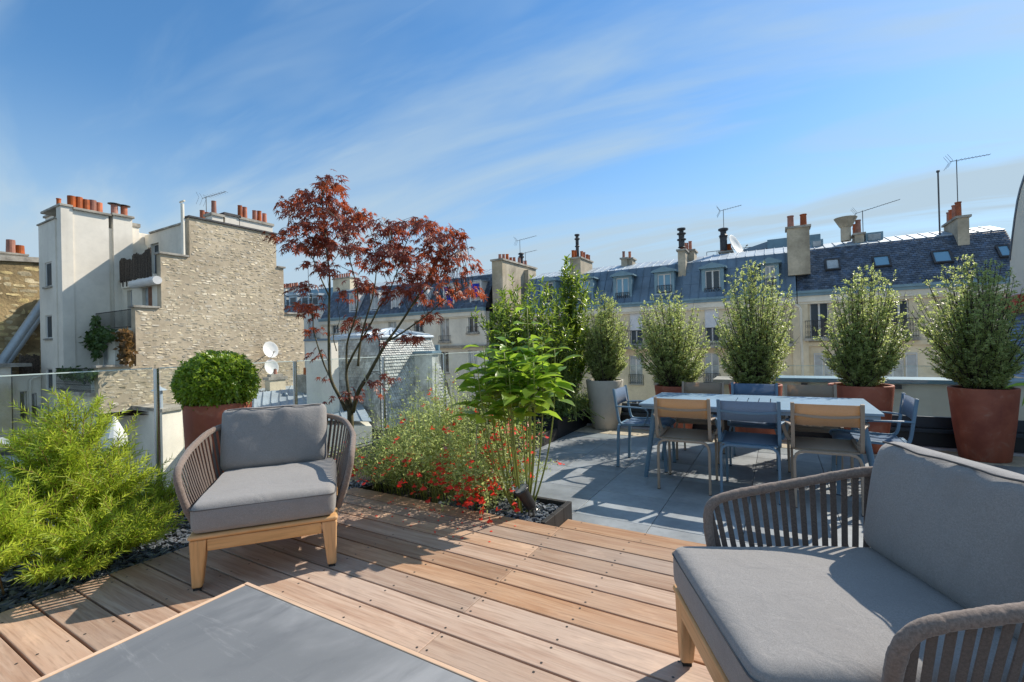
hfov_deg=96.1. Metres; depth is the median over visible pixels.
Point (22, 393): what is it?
window
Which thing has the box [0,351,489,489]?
glass railing
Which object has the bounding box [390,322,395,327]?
window
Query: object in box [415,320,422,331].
window
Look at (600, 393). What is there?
beige pot
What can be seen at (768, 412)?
dining chair
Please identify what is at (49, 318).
window
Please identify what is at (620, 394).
dining chair
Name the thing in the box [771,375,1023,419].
capped wall
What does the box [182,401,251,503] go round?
terracotta pot
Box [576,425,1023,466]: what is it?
terrace edge
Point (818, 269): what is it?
slate roof house
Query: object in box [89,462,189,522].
feathery shrub
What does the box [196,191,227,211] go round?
tv antenna
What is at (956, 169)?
tv antenna
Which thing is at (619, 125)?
sky
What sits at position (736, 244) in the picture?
satellite dish
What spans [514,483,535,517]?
garden spotlight
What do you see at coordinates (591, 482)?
paving
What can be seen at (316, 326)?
side house
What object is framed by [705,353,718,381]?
window
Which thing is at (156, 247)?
window
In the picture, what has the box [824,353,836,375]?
window
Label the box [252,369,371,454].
blue zinc roof
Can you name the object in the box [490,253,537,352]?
gable chimney stack
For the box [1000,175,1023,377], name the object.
curved gable house
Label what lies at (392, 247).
maple tree
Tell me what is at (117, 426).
vent cone
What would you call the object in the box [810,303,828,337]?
window
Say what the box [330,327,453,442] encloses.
slate tower
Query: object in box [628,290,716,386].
pittosporum
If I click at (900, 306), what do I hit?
window
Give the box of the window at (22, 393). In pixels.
[19,391,28,420]
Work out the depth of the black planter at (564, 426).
6.66 m
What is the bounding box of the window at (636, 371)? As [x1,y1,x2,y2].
[628,355,643,384]
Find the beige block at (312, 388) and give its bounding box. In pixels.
[297,338,339,413]
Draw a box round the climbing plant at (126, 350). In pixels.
[110,326,138,366]
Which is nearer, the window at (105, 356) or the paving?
the paving
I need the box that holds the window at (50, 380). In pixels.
[43,368,52,391]
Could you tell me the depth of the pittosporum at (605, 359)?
7.00 m
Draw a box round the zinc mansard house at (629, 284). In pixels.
[521,227,796,402]
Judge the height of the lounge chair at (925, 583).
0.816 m
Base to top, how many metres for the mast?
3.850 m
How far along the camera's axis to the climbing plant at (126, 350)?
20.99 m
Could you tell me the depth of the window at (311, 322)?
62.15 m
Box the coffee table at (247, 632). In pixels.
[32,582,487,681]
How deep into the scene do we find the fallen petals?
3.14 m
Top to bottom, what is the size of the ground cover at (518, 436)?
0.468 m
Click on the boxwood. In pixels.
(208, 378)
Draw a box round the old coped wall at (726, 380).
[713,376,734,393]
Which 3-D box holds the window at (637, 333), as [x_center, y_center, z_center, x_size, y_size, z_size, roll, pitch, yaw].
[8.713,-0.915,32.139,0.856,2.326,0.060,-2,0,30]
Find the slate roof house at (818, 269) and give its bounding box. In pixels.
[785,201,1010,376]
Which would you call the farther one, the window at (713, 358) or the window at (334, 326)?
the window at (334, 326)
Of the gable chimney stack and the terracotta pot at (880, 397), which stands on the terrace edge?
the terracotta pot at (880, 397)
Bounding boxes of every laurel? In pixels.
[470,272,583,410]
[524,253,616,398]
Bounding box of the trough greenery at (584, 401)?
[516,384,621,423]
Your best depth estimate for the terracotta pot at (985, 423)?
4.69 m
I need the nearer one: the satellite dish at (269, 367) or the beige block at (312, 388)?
the beige block at (312, 388)
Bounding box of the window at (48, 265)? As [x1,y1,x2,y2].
[42,262,52,288]
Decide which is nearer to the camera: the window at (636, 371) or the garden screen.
the garden screen
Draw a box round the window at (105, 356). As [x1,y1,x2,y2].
[103,344,107,364]
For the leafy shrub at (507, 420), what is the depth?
5.30 m
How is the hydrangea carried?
in the planting bed
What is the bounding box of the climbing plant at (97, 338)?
[78,315,117,361]
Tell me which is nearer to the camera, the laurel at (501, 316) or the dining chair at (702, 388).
the dining chair at (702, 388)
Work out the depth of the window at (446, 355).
40.57 m
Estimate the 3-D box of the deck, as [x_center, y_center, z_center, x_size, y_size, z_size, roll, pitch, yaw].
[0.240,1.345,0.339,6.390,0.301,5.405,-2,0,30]
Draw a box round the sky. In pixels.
[0,0,1023,289]
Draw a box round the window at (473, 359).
[467,350,476,371]
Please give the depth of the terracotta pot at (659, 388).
6.26 m
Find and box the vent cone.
[101,416,127,471]
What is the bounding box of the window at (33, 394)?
[32,393,36,416]
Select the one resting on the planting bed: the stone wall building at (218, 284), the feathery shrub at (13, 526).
the feathery shrub at (13, 526)
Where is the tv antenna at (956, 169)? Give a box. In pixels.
[943,154,989,201]
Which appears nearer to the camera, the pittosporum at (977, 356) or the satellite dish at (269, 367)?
the pittosporum at (977, 356)
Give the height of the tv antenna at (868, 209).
2.224 m
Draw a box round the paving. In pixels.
[487,431,1023,546]
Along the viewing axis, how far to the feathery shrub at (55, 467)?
2.75 m
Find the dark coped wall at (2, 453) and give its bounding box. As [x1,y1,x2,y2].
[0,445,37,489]
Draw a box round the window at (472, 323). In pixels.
[469,317,477,332]
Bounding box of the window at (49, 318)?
[43,315,52,339]
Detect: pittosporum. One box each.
[578,290,631,380]
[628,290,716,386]
[713,258,799,383]
[813,263,914,386]
[904,254,1023,389]
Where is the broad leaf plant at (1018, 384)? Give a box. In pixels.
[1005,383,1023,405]
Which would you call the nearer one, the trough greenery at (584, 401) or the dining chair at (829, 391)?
the dining chair at (829, 391)
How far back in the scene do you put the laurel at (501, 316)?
6.86 m
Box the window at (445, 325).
[441,318,448,339]
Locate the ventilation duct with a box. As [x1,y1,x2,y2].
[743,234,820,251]
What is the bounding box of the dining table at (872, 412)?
[639,392,884,476]
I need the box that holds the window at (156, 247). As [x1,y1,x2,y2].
[154,244,158,273]
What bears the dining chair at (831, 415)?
on the paving
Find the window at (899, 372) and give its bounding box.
[884,353,903,376]
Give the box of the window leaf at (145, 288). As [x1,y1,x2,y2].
[145,288,147,305]
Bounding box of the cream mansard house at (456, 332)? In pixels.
[318,269,493,420]
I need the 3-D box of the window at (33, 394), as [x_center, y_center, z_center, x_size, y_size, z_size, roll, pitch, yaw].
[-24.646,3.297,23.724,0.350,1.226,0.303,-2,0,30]
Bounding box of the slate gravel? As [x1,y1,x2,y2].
[0,479,561,612]
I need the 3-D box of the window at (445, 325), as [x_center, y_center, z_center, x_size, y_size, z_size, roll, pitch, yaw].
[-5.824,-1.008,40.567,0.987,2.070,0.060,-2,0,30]
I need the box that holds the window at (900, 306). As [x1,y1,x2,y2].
[890,300,908,337]
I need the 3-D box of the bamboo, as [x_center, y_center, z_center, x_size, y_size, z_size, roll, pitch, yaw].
[0.670,0.474,6.962,0.886,1.356,0.872,-2,0,30]
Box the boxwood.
[168,349,261,410]
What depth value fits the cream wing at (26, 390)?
23.43 m
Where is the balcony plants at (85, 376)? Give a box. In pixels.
[55,365,98,384]
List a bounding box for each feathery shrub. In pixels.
[0,385,172,543]
[0,471,81,599]
[5,479,187,587]
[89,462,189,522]
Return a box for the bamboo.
[536,330,582,420]
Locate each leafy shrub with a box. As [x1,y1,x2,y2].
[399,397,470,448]
[460,366,533,450]
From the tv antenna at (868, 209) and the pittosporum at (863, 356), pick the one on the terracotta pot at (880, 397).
the pittosporum at (863, 356)
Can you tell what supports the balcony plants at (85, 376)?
on the stone wall building at (218, 284)
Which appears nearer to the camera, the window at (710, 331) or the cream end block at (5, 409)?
the cream end block at (5, 409)
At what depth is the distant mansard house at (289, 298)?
82.07 m
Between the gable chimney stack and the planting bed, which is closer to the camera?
the planting bed
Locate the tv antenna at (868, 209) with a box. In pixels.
[852,199,899,226]
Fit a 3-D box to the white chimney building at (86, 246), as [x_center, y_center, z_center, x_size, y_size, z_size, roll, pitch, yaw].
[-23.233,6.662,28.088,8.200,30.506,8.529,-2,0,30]
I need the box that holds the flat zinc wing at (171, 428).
[36,386,187,527]
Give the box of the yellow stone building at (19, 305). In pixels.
[0,239,41,397]
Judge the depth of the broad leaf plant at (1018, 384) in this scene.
3.40 m
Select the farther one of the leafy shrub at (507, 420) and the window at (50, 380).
the window at (50, 380)
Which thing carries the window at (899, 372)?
in the slate roof house at (818, 269)
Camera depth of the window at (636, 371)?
32.18 m
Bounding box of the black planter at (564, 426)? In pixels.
[527,408,588,438]
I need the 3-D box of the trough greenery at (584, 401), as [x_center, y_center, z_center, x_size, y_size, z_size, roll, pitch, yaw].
[0.753,0.880,6.924,1.361,0.539,2.061,-2,0,39]
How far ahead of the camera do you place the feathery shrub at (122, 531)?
2.50 m
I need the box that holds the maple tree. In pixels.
[262,169,488,472]
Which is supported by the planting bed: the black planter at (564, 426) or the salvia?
the salvia
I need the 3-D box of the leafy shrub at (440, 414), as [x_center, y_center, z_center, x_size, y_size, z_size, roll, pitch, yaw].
[-0.820,0.971,5.539,0.796,0.662,0.930,-2,0,30]
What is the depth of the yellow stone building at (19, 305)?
25.16 m
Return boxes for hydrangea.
[450,305,580,512]
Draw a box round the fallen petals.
[369,500,514,541]
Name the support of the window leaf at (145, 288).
in the stone wall building at (218, 284)
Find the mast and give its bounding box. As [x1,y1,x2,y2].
[936,170,940,234]
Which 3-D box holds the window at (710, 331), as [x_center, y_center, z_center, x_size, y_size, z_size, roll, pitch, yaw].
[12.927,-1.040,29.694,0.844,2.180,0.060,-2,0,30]
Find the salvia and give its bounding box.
[328,358,564,522]
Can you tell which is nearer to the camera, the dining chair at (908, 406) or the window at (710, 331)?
the dining chair at (908, 406)
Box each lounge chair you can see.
[173,403,355,590]
[672,441,1023,681]
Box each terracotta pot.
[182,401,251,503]
[654,384,692,428]
[728,382,782,433]
[828,382,894,453]
[947,385,1020,462]
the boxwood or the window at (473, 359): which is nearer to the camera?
the boxwood
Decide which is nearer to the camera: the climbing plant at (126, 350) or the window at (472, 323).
the climbing plant at (126, 350)
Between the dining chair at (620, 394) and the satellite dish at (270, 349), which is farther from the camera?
the satellite dish at (270, 349)
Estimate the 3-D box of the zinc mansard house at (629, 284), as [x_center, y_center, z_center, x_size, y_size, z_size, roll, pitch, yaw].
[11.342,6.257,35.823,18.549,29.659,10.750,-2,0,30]
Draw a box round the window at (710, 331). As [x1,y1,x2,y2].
[705,328,718,341]
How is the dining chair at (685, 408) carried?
on the paving
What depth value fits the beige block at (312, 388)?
20.14 m
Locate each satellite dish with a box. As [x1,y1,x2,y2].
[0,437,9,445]
[263,341,277,357]
[264,359,278,373]
[729,235,747,251]
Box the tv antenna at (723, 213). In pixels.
[717,205,740,226]
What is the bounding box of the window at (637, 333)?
[631,331,642,344]
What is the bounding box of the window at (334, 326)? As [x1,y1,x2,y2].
[332,325,338,333]
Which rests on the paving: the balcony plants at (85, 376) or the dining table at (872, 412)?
the dining table at (872, 412)
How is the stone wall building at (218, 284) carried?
on the ground
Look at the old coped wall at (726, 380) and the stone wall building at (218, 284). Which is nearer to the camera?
the old coped wall at (726, 380)
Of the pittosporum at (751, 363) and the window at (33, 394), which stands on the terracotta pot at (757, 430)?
the pittosporum at (751, 363)
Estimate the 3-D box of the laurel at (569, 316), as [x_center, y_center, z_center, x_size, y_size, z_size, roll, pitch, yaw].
[0.858,-0.149,7.606,1.436,2.596,1.304,-2,0,45]
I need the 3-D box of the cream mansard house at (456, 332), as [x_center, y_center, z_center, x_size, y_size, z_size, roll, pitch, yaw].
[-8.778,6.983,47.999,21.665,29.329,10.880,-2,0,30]
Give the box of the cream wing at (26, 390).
[11,373,41,443]
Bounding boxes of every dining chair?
[612,385,675,472]
[653,397,722,495]
[674,381,724,463]
[713,399,789,504]
[727,382,777,470]
[781,384,843,472]
[781,402,869,516]
[829,393,918,494]
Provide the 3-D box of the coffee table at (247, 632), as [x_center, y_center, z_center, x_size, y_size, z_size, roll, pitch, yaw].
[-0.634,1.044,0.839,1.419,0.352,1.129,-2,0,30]
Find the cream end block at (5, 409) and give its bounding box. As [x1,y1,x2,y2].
[0,363,31,443]
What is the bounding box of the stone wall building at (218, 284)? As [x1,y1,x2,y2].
[54,200,304,412]
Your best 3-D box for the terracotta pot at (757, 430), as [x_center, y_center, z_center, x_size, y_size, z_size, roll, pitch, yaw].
[3.143,0.925,5.932,0.620,0.740,0.620,-2,0,30]
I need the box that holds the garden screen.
[19,354,39,373]
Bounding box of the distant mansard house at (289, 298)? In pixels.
[284,282,332,312]
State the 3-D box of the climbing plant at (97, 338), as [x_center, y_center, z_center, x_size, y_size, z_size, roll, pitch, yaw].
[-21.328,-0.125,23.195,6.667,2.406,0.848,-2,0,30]
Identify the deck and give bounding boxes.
[0,487,713,681]
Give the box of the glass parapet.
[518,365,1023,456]
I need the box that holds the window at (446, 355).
[441,351,449,373]
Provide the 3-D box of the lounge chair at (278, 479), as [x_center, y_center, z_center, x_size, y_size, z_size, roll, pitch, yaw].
[-1.448,0.841,2.832,0.938,0.818,0.947,-1,0,-21]
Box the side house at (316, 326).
[304,312,322,367]
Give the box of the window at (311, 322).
[309,320,312,337]
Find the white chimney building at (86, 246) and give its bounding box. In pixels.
[36,195,185,407]
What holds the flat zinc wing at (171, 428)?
on the ground
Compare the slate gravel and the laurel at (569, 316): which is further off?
the laurel at (569, 316)
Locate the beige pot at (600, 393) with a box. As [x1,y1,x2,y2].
[586,378,622,429]
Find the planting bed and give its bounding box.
[0,417,571,603]

